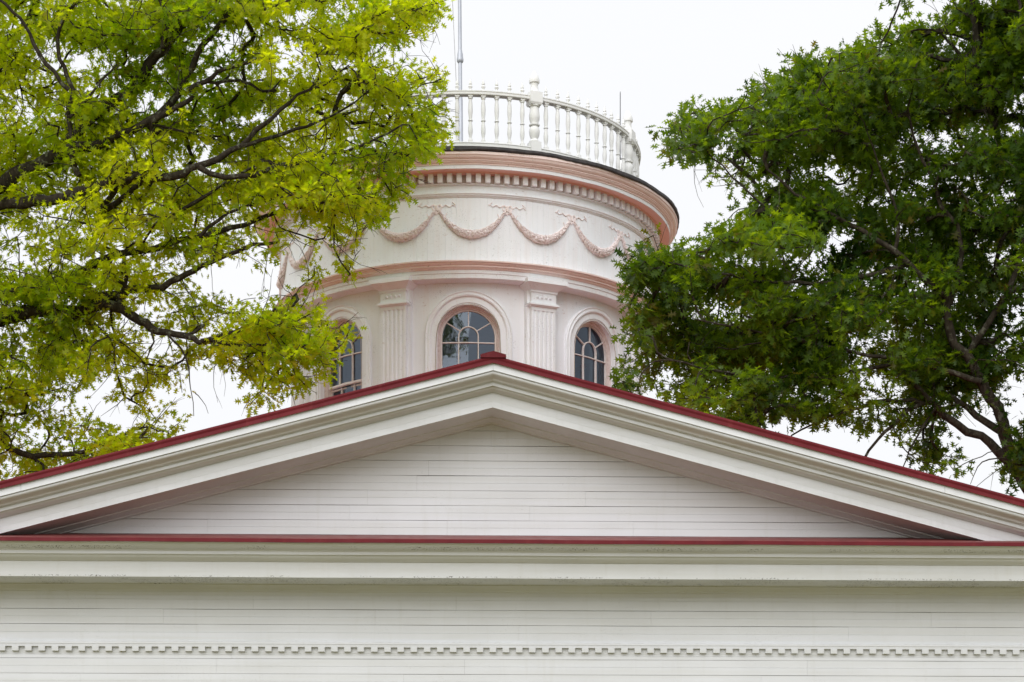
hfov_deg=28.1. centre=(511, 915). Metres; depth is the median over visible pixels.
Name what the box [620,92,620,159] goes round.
lightning rod
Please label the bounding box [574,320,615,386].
window
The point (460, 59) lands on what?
flagpole
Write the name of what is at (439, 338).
window
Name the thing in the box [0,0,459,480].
oak tree
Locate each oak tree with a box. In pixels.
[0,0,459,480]
[608,0,1023,495]
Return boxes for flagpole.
[452,0,463,141]
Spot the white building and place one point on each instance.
(492, 517)
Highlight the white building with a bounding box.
[0,351,1023,681]
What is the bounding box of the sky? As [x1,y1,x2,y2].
[0,0,1023,498]
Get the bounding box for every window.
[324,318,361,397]
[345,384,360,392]
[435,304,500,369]
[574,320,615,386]
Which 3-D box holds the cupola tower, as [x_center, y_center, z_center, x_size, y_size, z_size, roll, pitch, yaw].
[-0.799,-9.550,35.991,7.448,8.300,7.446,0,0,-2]
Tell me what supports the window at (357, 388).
in the cupola tower
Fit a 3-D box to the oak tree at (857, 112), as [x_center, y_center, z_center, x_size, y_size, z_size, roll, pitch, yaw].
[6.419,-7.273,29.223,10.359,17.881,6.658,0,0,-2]
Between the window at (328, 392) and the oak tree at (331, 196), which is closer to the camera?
the oak tree at (331, 196)
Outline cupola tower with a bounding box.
[254,71,678,406]
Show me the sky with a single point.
(659, 54)

